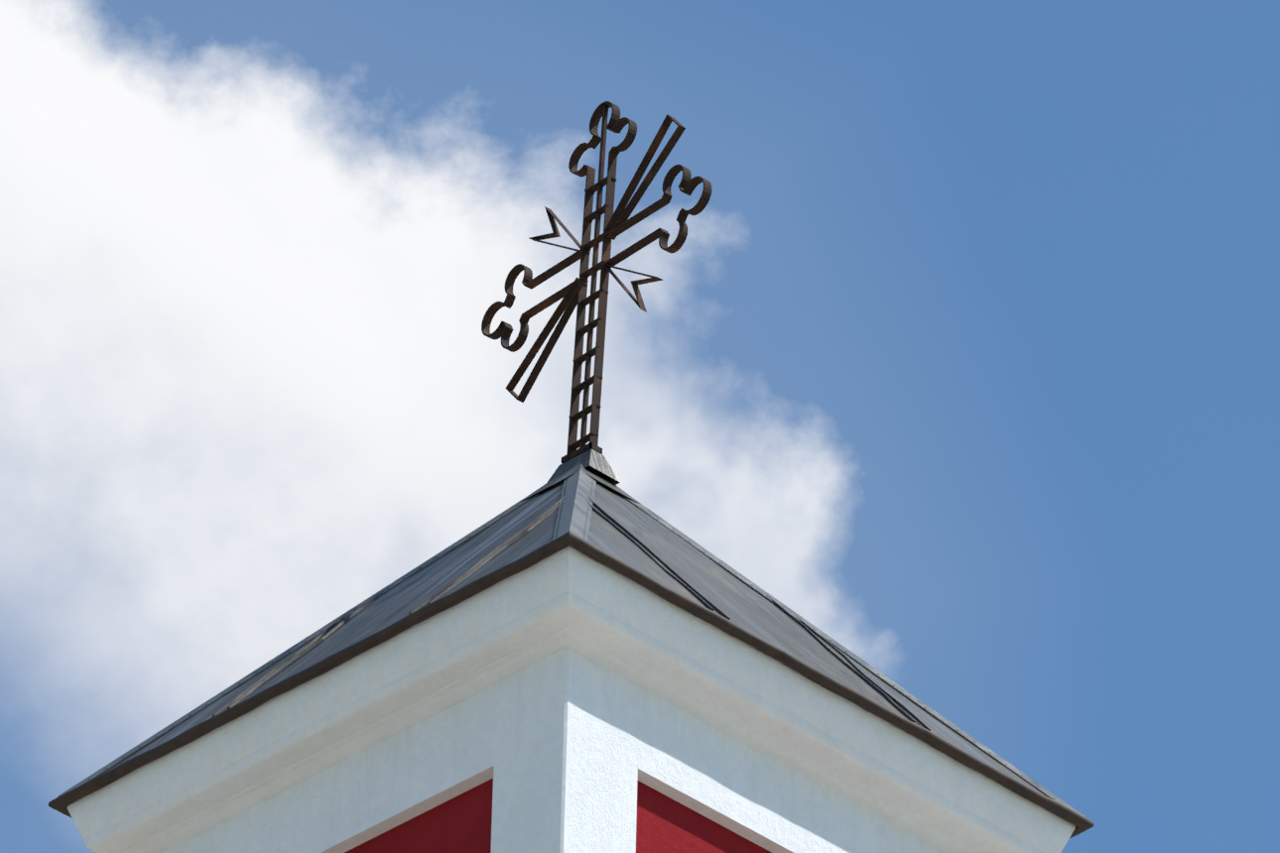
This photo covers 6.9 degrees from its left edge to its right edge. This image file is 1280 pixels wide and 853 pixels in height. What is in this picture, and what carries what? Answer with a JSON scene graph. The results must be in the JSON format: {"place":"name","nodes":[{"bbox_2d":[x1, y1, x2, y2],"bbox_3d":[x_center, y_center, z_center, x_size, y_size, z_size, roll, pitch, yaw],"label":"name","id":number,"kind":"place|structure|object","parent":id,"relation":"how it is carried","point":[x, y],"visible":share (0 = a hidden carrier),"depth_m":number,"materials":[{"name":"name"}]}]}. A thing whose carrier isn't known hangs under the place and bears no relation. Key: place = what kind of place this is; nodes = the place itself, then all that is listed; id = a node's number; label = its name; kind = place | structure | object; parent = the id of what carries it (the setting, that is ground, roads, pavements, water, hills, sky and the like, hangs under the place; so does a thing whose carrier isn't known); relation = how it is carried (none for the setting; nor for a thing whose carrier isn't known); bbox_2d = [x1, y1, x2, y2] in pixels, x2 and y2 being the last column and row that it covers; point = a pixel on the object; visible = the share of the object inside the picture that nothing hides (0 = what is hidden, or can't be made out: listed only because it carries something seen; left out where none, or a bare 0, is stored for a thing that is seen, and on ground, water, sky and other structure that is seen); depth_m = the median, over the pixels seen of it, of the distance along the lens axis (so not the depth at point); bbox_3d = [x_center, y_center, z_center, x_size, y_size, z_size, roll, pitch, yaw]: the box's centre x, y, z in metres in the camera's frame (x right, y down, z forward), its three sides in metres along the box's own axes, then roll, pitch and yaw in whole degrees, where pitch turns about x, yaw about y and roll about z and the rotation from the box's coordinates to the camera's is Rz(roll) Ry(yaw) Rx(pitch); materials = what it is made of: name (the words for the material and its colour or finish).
{"place":"outdoors","nodes":[
{"label":"outdoors","id":0,"kind":"place"},
{"bbox_2d":[163,647,945,852],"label":"tower wall","id":1,"kind":"structure","parent":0,"point":[567,750],"depth_m":42.55,"materials":[{"name":"white paint"}]},
{"bbox_2d":[0,0,1279,852],"label":"sky","id":2,"kind":"structure","parent":0,"point":[961,351],"materials":[{"name":"blue"}]},
{"label":"ground surface","id":3,"kind":"structure","parent":0,"visible":0},
{"bbox_3d":[-0.598,13.587,36.116,2.660,21.139,2.660,-28,-43,37],"label":"tower","id":4,"kind":"object","parent":3,"relation":"on","visible":0},
{"bbox_2d":[66,545,1075,852],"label":"cornice","id":5,"kind":"structure","parent":4,"relation":"on","point":[646,639],"depth_m":42.95,"materials":[{"name":"white paint"}]},
{"bbox_2d":[48,531,1094,838],"bbox_3d":[-0.284,1.597,43.905,3.049,0.056,3.049,-28,-43,37],"label":"roof edge","id":6,"kind":"object","parent":5,"relation":"on","point":[61,804],"visible":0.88,"depth_m":42.98,"materials":[{"name":"black metal"}]},
{"bbox_2d":[105,482,1044,795],"bbox_3d":[-0.265,0.881,44.371,3.007,1.699,3.010,-28,-43,37],"label":"pyramid roof","id":7,"kind":"object","parent":5,"relation":"on","point":[740,603],"visible":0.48,"depth_m":43.70,"materials":[{"name":"grey metal"}]},
{"bbox_2d":[212,494,930,731],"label":"roof standing seams","id":8,"kind":"object","parent":7,"relation":"attached to","point":[705,602],"visible":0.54,"depth_m":43.55,"materials":[{"name":"grey metal"}]},
{"bbox_2d":[57,469,1085,817],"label":"roof hip caps","id":9,"kind":"object","parent":7,"relation":"attached to","point":[577,487],"visible":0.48,"depth_m":44.18,"materials":[{"name":"grey metal"}]},
{"bbox_2d":[519,448,639,504],"bbox_3d":[-0.248,0.235,44.790,0.380,0.227,0.380,-28,-43,37],"label":"roof cap","id":10,"kind":"object","parent":7,"relation":"on","point":[603,475],"visible":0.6,"depth_m":44.72,"materials":[{"name":"grey metal"}]},
{"bbox_2d":[561,442,602,463],"bbox_3d":[-0.248,0.121,44.860,0.176,0.028,0.076,-28,-43,37],"label":"cross base","id":11,"kind":"object","parent":7,"relation":"on","point":[580,450],"visible":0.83,"depth_m":44.82,"materials":[{"name":"metal"}]},
{"bbox_2d":[481,101,712,472],"bbox_3d":[-0.200,-0.566,45.292,0.054,1.929,1.515,26,-38,-31],"label":"iron cross","id":12,"kind":"object","parent":7,"relation":"on","point":[617,221],"visible":1,"depth_m":45.37,"materials":[{"name":"black metal"}]}
]}

